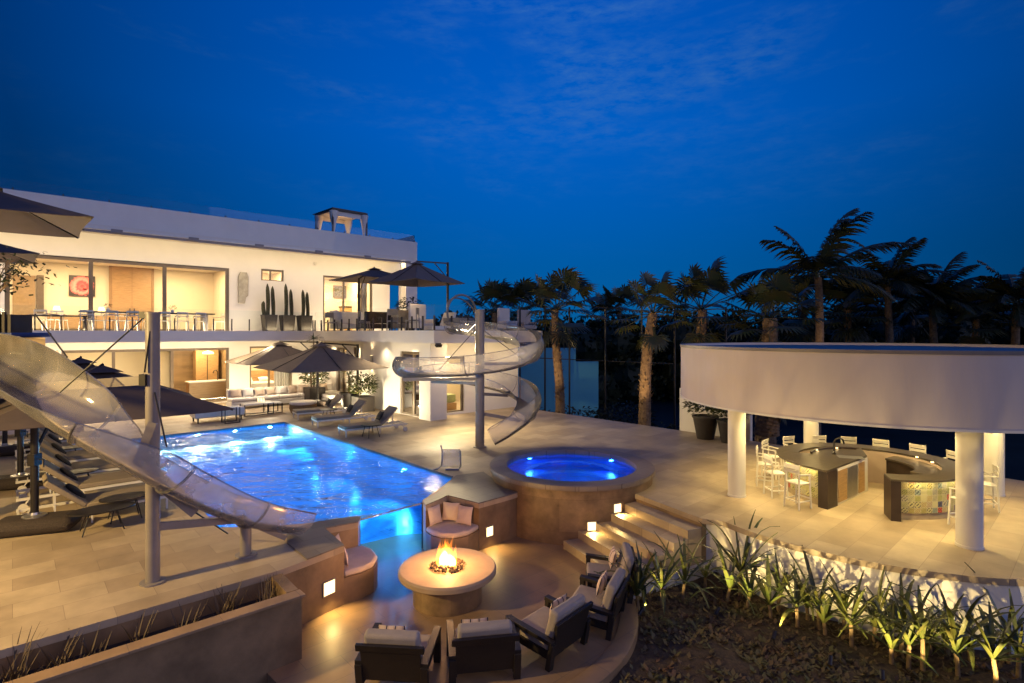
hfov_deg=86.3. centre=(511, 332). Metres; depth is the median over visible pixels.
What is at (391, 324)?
glass railing
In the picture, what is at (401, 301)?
terrace shrub
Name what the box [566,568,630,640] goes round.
armchair
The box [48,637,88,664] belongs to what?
grass tuft
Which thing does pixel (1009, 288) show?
palm tree
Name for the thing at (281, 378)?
curtain
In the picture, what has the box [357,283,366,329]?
curtain
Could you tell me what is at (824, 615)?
strappy plant
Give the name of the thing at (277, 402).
coffee table
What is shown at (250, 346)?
window
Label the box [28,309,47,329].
dining chair
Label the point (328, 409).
side table
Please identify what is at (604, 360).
court fence
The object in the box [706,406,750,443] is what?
potted plant
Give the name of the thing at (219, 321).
dining chair
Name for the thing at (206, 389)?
kitchen island
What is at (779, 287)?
palm tree
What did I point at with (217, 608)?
grass tuft
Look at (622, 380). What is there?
tree belt
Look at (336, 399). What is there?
sun lounger
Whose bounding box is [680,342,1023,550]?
bar pavilion
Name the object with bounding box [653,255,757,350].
palm tree
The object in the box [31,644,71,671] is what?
grass tuft
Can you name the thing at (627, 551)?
armchair
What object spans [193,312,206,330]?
dining chair
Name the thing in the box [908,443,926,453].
bar stool
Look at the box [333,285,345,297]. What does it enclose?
framed picture
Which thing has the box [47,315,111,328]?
sideboard
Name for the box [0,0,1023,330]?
sky
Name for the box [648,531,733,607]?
strappy plant
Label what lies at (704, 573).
strappy plant
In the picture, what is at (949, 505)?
bar stool
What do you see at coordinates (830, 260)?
royal palm
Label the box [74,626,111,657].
grass tuft
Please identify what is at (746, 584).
strappy plant
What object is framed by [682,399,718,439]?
potted plant
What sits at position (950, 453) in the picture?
bar stool
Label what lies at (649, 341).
palm tree
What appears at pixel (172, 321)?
dining chair
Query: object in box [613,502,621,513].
step light
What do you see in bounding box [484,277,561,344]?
palm tree
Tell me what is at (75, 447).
side table
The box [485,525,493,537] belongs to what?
step light
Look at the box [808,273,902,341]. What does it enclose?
palm tree
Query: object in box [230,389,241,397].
throw pillow
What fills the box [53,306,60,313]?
table lamp
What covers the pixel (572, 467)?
spa water
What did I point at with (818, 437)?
bar stool
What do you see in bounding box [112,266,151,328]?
double door
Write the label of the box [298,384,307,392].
throw pillow
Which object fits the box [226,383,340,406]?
sectional sofa
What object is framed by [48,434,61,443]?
round cushion
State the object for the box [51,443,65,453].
round cushion
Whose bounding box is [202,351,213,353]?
pendant lamp
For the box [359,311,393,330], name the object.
terrace sofa
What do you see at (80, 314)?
dining chair
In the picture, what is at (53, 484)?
sun lounger
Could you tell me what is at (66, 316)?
balcony table
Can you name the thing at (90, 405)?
cantilever parasol
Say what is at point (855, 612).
strappy plant
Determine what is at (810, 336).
palm tree
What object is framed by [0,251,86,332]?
potted tree
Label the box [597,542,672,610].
strappy plant
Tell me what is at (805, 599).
strappy plant
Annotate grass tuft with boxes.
[0,652,19,682]
[1,626,45,680]
[21,649,52,676]
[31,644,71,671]
[37,626,83,667]
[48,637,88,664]
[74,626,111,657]
[121,610,157,641]
[170,601,205,627]
[208,589,232,615]
[216,581,249,611]
[245,575,281,601]
[258,573,282,599]
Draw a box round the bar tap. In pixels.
[832,437,844,454]
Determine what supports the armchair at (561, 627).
on the pit floor at (530, 575)
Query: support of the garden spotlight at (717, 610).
on the garden soil at (731, 660)
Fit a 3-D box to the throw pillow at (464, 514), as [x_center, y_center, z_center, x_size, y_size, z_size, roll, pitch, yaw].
[-1.220,4.680,14.020,0.460,0.449,0.183,0,0,28]
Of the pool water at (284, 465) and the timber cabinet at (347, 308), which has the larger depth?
the timber cabinet at (347, 308)
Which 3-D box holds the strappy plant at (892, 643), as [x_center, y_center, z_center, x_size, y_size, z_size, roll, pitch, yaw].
[6.548,5.219,9.579,1.265,1.309,1.349,0,0,-12]
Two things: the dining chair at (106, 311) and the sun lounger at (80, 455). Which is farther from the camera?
the dining chair at (106, 311)
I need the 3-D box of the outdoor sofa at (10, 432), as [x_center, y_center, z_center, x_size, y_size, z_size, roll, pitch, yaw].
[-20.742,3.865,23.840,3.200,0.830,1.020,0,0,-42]
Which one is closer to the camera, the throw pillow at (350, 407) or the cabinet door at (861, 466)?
the cabinet door at (861, 466)
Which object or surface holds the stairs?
on the pit floor at (530, 575)
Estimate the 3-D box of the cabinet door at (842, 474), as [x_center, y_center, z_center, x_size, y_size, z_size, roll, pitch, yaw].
[8.547,3.940,14.114,0.530,0.800,0.020,0,0,-38]
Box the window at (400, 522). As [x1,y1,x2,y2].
[361,505,421,543]
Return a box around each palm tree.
[455,278,537,330]
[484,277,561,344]
[515,265,608,413]
[576,292,623,322]
[590,283,649,329]
[607,269,704,425]
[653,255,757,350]
[716,269,830,443]
[749,270,871,341]
[753,415,786,436]
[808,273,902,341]
[827,237,952,342]
[853,272,977,342]
[877,251,1002,342]
[920,279,1020,343]
[949,260,1023,344]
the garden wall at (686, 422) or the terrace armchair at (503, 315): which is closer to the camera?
the garden wall at (686, 422)
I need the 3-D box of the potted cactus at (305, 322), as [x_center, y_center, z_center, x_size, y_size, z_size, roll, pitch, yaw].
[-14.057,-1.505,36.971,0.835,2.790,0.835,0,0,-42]
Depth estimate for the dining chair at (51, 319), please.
27.91 m
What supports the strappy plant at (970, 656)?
on the garden soil at (731, 660)
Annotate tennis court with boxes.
[598,397,1023,480]
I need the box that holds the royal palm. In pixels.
[731,208,910,435]
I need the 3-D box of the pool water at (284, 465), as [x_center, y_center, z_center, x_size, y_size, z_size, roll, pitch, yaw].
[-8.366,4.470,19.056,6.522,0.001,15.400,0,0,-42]
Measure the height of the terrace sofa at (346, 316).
1.250 m
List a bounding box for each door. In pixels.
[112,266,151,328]
[338,347,345,391]
[402,351,418,415]
[838,468,846,502]
[847,464,857,497]
[858,461,864,492]
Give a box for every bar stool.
[756,445,773,487]
[761,439,782,479]
[763,453,788,498]
[782,436,796,470]
[783,462,811,510]
[812,435,825,442]
[841,436,856,443]
[872,439,888,447]
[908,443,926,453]
[944,449,954,458]
[947,487,954,524]
[984,463,999,512]
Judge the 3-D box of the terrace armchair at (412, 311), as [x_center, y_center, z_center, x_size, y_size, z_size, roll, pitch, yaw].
[-5.194,-0.885,31.533,0.910,1.550,1.400,0,0,30]
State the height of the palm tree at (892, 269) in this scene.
13.114 m
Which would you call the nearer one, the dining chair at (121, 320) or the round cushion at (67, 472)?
the round cushion at (67, 472)
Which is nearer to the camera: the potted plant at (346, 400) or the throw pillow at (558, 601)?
the throw pillow at (558, 601)
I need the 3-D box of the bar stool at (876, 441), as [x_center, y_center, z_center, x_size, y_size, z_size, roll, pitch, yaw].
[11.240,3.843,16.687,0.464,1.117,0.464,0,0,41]
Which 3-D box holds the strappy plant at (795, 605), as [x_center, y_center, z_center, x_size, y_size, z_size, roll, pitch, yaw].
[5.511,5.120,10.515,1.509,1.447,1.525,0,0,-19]
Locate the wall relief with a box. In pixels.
[238,272,248,302]
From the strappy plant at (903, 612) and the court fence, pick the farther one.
the court fence
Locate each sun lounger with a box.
[15,428,111,443]
[15,429,119,457]
[15,437,128,469]
[16,446,138,492]
[16,458,144,511]
[16,473,167,522]
[292,394,347,419]
[311,399,375,427]
[338,405,407,437]
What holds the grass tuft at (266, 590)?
on the planter soil at (148, 635)
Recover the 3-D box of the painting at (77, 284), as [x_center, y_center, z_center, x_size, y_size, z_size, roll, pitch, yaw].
[-27.225,-2.957,34.590,1.307,1.298,0.061,0,0,-42]
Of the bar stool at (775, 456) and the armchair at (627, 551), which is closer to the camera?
the armchair at (627, 551)
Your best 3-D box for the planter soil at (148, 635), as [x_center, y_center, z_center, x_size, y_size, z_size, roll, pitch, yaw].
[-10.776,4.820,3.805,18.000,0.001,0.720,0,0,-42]
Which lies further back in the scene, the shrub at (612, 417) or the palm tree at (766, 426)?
the shrub at (612, 417)
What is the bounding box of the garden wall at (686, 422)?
[680,388,751,440]
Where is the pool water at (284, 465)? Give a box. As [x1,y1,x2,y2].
[130,423,451,526]
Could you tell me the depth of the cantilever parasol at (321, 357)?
29.59 m
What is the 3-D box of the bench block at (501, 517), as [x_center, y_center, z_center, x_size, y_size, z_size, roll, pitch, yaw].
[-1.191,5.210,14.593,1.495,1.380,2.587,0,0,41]
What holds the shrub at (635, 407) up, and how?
on the tennis court
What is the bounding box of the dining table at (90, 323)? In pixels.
[78,311,214,330]
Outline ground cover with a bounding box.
[619,581,1023,682]
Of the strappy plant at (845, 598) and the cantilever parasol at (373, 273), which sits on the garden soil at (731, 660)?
the strappy plant at (845, 598)
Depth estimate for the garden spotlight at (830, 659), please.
9.23 m
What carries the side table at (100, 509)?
on the pool deck
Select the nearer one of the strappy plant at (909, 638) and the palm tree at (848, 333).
the strappy plant at (909, 638)
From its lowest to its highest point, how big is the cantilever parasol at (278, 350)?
3.890 m
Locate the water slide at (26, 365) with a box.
[0,312,316,587]
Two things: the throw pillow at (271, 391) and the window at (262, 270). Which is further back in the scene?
the window at (262, 270)
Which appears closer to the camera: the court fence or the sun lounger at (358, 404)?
the sun lounger at (358, 404)
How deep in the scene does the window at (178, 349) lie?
32.68 m
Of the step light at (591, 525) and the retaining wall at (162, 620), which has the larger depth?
the step light at (591, 525)
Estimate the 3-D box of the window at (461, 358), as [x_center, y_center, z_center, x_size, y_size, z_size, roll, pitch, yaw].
[-3.158,2.790,29.525,1.213,2.980,0.100,0,0,-42]
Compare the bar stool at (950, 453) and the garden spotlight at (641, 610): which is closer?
the garden spotlight at (641, 610)
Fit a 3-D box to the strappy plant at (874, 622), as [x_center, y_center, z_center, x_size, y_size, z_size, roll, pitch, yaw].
[6.742,5.133,10.198,1.721,1.499,1.415,0,0,-1]
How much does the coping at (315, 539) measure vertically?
0.024 m
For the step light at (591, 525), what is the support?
attached to the spa
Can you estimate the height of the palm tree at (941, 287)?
12.042 m
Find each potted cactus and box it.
[260,284,277,330]
[279,284,295,330]
[296,290,312,330]
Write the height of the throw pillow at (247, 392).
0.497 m
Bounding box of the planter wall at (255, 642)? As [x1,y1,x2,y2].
[5,574,304,682]
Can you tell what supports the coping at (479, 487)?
on the pool deck
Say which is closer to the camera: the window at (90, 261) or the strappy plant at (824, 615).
the strappy plant at (824, 615)
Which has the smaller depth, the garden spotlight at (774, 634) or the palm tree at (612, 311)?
the garden spotlight at (774, 634)
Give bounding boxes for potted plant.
[298,333,330,399]
[339,371,357,408]
[346,372,379,412]
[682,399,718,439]
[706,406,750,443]
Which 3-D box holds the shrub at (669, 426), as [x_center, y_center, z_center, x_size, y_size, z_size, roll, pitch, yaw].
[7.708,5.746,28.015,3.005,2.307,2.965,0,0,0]
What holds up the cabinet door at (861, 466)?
in the bar counter
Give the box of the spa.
[489,447,654,544]
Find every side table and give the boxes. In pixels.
[62,445,79,461]
[67,501,135,536]
[70,468,98,475]
[99,491,144,523]
[320,408,337,413]
[361,423,380,438]
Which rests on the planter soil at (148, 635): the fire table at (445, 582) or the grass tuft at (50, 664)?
the grass tuft at (50, 664)
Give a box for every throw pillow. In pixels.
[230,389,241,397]
[242,388,253,396]
[254,387,264,395]
[266,386,275,394]
[277,386,286,393]
[288,385,297,393]
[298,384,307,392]
[319,383,327,390]
[344,547,347,565]
[346,404,353,412]
[376,411,383,419]
[377,624,404,629]
[427,504,441,525]
[442,502,459,520]
[456,505,472,525]
[461,617,488,622]
[549,593,566,614]
[596,570,606,596]
[608,545,616,568]
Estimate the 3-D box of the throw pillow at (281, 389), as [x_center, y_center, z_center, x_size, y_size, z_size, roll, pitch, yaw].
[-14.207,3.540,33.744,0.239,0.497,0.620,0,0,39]
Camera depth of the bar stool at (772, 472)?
14.66 m
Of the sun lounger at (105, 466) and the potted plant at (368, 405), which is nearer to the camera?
the sun lounger at (105, 466)
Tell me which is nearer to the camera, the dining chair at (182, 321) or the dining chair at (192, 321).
the dining chair at (182, 321)
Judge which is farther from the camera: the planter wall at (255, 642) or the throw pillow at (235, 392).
the throw pillow at (235, 392)
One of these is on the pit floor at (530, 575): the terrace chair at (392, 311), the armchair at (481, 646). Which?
the armchair at (481, 646)
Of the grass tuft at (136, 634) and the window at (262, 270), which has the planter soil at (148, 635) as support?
the grass tuft at (136, 634)
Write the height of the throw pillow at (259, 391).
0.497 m
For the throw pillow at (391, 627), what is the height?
0.388 m
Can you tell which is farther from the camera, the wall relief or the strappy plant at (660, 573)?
the wall relief
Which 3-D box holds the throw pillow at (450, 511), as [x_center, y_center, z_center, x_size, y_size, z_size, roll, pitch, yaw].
[-1.600,4.660,14.250,0.460,0.449,0.183,0,0,13]
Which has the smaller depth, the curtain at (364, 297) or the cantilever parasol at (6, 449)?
the cantilever parasol at (6, 449)
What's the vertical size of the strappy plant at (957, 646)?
1.893 m
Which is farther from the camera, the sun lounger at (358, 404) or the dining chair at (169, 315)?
the dining chair at (169, 315)
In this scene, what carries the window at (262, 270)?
in the villa
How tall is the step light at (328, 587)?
0.300 m
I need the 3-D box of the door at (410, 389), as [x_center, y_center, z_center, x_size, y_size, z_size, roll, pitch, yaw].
[-5.341,2.690,29.112,0.100,3.380,1.915,0,0,-42]
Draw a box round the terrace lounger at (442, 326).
[424,312,455,329]
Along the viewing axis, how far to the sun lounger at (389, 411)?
24.02 m
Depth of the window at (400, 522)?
16.23 m
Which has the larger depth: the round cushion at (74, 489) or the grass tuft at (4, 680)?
the round cushion at (74, 489)
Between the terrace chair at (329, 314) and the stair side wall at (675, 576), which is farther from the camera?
the terrace chair at (329, 314)
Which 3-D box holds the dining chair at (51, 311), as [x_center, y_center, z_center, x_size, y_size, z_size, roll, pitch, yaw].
[-23.816,-0.649,28.723,0.590,1.084,0.630,0,0,30]
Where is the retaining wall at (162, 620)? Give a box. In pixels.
[0,581,266,679]
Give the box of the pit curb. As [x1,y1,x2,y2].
[566,598,637,682]
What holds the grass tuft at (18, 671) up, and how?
on the planter soil at (148, 635)
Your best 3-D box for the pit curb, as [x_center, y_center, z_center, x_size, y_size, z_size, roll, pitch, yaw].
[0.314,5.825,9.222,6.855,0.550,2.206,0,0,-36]
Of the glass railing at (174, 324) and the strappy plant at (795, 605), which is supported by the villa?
the glass railing at (174, 324)
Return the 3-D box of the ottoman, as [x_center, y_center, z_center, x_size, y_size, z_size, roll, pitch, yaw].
[-11.527,4.070,30.146,1.460,0.660,1.460,0,0,0]
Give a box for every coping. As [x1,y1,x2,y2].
[286,516,360,559]
[422,472,517,505]
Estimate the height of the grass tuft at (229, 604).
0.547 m
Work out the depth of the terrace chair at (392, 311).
29.39 m
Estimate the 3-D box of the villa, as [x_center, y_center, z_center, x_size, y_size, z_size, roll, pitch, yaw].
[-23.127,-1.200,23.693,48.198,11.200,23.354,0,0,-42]
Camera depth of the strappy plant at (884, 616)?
10.13 m
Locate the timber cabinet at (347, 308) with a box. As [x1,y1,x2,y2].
[339,306,351,329]
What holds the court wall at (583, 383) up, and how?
on the tennis court
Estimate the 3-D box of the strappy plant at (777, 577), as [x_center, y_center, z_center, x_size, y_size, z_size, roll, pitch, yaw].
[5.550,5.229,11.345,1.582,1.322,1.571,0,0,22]
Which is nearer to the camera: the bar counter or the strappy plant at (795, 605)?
the strappy plant at (795, 605)
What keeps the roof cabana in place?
on the villa
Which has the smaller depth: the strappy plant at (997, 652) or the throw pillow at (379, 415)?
the strappy plant at (997, 652)
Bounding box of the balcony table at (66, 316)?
[32,315,86,330]
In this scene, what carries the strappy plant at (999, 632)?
on the garden soil at (731, 660)
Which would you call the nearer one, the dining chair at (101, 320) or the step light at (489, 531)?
the step light at (489, 531)
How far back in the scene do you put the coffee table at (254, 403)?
29.52 m
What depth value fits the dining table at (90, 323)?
29.74 m
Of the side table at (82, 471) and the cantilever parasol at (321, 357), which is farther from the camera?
the cantilever parasol at (321, 357)
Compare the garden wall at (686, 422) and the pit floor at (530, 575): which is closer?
the pit floor at (530, 575)
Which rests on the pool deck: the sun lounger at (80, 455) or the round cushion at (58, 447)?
the sun lounger at (80, 455)
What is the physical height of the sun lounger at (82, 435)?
1.087 m
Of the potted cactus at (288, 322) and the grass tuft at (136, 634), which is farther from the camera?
the potted cactus at (288, 322)
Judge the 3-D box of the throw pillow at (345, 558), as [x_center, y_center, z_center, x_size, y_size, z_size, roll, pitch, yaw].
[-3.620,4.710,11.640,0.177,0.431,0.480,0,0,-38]
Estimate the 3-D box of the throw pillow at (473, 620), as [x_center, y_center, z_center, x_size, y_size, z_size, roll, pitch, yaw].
[-0.622,4.900,9.049,0.460,0.388,0.173,0,0,-9]
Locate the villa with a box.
[0,188,542,420]
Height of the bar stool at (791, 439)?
1.117 m
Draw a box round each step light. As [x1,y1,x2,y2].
[322,577,335,597]
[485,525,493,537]
[587,521,596,530]
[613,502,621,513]
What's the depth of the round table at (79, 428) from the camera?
23.17 m
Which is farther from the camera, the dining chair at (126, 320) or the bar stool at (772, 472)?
the dining chair at (126, 320)
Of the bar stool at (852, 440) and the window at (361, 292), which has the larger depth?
the window at (361, 292)
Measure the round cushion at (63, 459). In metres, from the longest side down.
0.540 x 0.540 x 0.140 m
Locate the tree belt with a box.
[417,301,1023,406]
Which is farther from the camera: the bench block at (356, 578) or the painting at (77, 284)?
the painting at (77, 284)
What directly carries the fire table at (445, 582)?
on the pit floor at (530, 575)
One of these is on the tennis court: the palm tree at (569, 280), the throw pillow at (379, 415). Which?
the palm tree at (569, 280)
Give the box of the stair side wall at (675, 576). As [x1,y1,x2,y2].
[633,561,710,598]
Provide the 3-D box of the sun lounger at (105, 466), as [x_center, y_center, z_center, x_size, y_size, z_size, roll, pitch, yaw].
[-12.869,3.856,16.275,2.852,1.087,1.200,0,0,-42]
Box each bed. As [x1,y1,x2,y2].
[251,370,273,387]
[447,393,456,409]
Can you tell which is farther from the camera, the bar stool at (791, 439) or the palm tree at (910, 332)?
the palm tree at (910, 332)
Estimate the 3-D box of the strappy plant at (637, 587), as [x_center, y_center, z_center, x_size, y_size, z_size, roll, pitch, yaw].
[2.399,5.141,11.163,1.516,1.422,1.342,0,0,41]
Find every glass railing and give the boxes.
[12,187,414,241]
[34,316,313,330]
[314,315,484,330]
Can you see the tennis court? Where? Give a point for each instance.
(938, 443)
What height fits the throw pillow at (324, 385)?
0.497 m
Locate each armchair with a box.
[329,310,347,330]
[354,622,440,682]
[391,310,409,330]
[408,304,432,329]
[446,614,520,682]
[497,308,517,330]
[508,593,592,671]
[517,310,536,330]
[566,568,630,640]
[586,542,638,603]
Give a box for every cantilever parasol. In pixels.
[0,187,93,238]
[0,244,39,263]
[0,356,179,490]
[0,363,233,537]
[0,431,29,455]
[223,341,326,406]
[253,342,388,391]
[329,267,390,329]
[368,261,464,312]
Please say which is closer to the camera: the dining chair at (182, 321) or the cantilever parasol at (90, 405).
the cantilever parasol at (90, 405)
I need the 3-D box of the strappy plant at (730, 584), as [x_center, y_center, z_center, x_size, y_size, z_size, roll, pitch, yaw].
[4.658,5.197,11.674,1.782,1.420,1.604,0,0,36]
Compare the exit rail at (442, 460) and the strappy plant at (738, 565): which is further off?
the exit rail at (442, 460)
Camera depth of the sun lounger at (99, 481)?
14.40 m
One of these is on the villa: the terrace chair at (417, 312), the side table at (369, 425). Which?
the terrace chair at (417, 312)
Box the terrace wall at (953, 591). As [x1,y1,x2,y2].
[706,524,1023,653]
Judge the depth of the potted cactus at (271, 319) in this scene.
35.28 m
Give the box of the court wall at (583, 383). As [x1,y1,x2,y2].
[518,348,597,416]
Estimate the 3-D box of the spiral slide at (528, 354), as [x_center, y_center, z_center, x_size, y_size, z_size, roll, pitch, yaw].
[-1.885,1.756,22.666,6.895,5.288,5.595,0,0,42]
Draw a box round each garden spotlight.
[638,607,644,619]
[714,606,720,618]
[771,630,776,644]
[827,655,832,666]
[880,669,884,680]
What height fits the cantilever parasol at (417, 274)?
4.060 m
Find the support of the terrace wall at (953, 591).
on the garden soil at (731, 660)
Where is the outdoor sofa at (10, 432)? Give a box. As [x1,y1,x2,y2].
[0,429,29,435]
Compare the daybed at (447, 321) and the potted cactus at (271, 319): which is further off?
the potted cactus at (271, 319)
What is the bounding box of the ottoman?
[289,400,316,413]
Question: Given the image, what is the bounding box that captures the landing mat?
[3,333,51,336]
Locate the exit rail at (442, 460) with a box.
[433,445,460,469]
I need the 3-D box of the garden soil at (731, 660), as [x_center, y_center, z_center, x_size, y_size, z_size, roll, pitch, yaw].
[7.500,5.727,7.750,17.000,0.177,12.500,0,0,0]
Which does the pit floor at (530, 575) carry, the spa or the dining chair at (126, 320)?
the spa
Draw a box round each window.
[5,255,228,330]
[61,348,228,402]
[250,346,291,387]
[261,269,282,280]
[323,275,371,330]
[361,502,422,547]
[447,357,462,412]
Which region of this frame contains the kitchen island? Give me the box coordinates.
[185,370,225,399]
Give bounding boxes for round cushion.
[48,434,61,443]
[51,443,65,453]
[55,454,71,465]
[60,467,77,480]
[65,483,85,498]
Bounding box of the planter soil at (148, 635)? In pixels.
[0,596,271,682]
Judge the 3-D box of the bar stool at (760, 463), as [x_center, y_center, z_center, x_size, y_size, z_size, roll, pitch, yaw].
[7.282,3.843,15.736,0.464,1.117,0.464,0,0,22]
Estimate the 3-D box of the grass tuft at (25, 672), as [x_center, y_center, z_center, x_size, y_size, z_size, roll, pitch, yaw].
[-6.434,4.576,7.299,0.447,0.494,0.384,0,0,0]
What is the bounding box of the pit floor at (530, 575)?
[267,534,619,682]
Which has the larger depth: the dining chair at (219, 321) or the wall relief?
the wall relief
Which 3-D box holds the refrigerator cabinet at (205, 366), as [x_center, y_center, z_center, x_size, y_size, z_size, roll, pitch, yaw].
[-21.473,2.800,38.306,1.400,3.200,0.820,0,0,-42]
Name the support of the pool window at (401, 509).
attached to the pool wall at (300, 428)
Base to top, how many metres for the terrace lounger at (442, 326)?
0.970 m
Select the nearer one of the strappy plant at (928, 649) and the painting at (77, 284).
the strappy plant at (928, 649)
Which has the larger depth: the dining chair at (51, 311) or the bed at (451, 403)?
the bed at (451, 403)
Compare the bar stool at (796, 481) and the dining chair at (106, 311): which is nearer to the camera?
the bar stool at (796, 481)
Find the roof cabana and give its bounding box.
[313,207,367,235]
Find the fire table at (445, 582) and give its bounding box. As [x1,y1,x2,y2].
[398,548,495,616]
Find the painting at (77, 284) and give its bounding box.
[69,275,94,296]
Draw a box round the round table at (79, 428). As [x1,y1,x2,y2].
[62,424,83,431]
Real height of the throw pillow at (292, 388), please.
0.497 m
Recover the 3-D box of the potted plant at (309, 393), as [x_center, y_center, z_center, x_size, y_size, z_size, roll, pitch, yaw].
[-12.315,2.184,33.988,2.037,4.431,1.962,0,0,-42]
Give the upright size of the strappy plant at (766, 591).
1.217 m
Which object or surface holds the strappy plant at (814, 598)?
on the garden soil at (731, 660)
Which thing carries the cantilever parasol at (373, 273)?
on the villa
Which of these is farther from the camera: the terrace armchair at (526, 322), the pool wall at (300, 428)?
the terrace armchair at (526, 322)
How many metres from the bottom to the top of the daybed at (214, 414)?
0.620 m
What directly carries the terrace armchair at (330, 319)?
on the villa
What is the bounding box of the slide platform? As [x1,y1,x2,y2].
[23,337,44,345]
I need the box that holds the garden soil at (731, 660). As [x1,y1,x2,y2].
[610,572,1023,682]
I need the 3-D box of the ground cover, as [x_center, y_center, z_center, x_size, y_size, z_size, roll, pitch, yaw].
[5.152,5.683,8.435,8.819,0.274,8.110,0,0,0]
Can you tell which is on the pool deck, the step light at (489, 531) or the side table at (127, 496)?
the side table at (127, 496)
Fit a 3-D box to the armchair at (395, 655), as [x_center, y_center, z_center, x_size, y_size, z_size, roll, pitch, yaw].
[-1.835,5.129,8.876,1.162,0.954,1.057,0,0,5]
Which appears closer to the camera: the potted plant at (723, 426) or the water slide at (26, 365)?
the water slide at (26, 365)
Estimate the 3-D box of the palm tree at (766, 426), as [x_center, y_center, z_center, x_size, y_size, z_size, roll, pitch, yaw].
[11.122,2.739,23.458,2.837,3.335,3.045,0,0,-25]
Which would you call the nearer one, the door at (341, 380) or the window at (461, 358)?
the window at (461, 358)
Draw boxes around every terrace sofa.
[332,311,369,330]
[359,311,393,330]
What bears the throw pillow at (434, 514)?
on the bench block at (501, 517)
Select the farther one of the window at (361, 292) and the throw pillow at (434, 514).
the window at (361, 292)
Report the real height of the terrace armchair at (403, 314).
1.200 m
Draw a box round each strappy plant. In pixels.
[593,548,671,611]
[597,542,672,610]
[634,541,704,614]
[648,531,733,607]
[677,546,731,587]
[686,538,773,614]
[692,509,779,596]
[712,567,775,607]
[735,555,802,618]
[740,548,824,610]
[741,556,836,627]
[771,545,867,638]
[779,564,846,620]
[792,583,855,635]
[808,560,917,646]
[826,574,867,629]
[831,566,947,656]
[834,585,975,671]
[838,573,971,665]
[840,586,938,675]
[849,570,960,669]
[853,596,932,640]
[877,581,1021,677]
[897,608,962,668]
[911,593,995,652]
[931,562,1023,664]
[936,599,1006,670]
[938,580,1023,682]
[973,588,1023,678]
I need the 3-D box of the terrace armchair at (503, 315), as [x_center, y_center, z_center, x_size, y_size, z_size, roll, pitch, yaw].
[-0.309,-0.885,36.678,0.910,1.550,1.100,0,0,42]
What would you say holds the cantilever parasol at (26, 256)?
on the slide platform
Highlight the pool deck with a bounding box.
[0,402,1023,658]
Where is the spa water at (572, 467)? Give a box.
[508,454,635,480]
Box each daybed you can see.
[190,405,244,423]
[443,294,476,326]
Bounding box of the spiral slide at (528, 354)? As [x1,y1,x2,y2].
[392,309,543,447]
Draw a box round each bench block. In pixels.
[267,525,376,623]
[423,498,516,550]
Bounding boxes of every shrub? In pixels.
[395,297,423,330]
[565,405,607,418]
[591,398,657,426]
[592,413,631,422]
[653,421,679,429]
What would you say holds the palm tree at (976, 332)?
on the tennis court
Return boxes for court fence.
[518,305,774,427]
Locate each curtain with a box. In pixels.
[274,371,289,385]
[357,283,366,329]
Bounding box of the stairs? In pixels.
[563,499,705,578]
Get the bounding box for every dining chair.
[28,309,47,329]
[45,309,59,330]
[49,310,68,330]
[78,310,93,330]
[95,315,105,330]
[103,310,118,330]
[114,313,128,330]
[124,311,139,330]
[159,311,170,330]
[166,314,179,330]
[175,312,188,330]
[186,317,199,330]
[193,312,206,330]
[212,313,224,330]
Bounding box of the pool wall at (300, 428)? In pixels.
[128,422,452,545]
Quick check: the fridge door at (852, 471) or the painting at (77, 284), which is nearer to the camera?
the fridge door at (852, 471)
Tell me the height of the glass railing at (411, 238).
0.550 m
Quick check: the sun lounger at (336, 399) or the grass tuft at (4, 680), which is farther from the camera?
the sun lounger at (336, 399)
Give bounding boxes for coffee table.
[221,405,239,423]
[240,401,273,416]
[263,401,282,413]
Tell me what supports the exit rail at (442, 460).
on the pool deck
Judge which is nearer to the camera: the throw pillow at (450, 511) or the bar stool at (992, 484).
the bar stool at (992, 484)
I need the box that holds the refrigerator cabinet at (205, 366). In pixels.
[193,350,217,380]
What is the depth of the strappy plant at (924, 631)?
9.35 m
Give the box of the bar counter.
[777,443,954,521]
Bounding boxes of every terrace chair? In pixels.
[324,312,337,330]
[358,311,370,330]
[386,309,398,330]
[405,308,419,330]
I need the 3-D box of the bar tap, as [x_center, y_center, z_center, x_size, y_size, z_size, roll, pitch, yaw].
[9.164,3.174,15.327,0.321,0.492,0.088,0,0,11]
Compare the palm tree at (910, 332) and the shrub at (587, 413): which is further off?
the palm tree at (910, 332)
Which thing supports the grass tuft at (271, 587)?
on the planter soil at (148, 635)
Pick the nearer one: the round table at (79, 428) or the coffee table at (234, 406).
the round table at (79, 428)
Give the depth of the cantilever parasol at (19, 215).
12.95 m
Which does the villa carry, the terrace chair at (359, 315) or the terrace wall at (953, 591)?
the terrace chair at (359, 315)
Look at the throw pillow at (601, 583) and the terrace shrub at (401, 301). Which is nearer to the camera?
the throw pillow at (601, 583)
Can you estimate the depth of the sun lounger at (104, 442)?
19.64 m
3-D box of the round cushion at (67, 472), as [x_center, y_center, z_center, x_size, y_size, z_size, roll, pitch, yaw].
[-11.703,3.740,14.428,0.540,0.540,0.140,0,42,48]
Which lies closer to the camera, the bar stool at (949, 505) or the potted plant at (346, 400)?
the bar stool at (949, 505)
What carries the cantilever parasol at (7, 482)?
on the pool deck
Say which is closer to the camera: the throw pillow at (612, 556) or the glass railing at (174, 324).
the throw pillow at (612, 556)
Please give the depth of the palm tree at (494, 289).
43.19 m
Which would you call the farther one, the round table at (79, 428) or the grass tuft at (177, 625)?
the round table at (79, 428)
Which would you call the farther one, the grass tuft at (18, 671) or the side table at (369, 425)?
the side table at (369, 425)
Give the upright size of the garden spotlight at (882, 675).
0.327 m

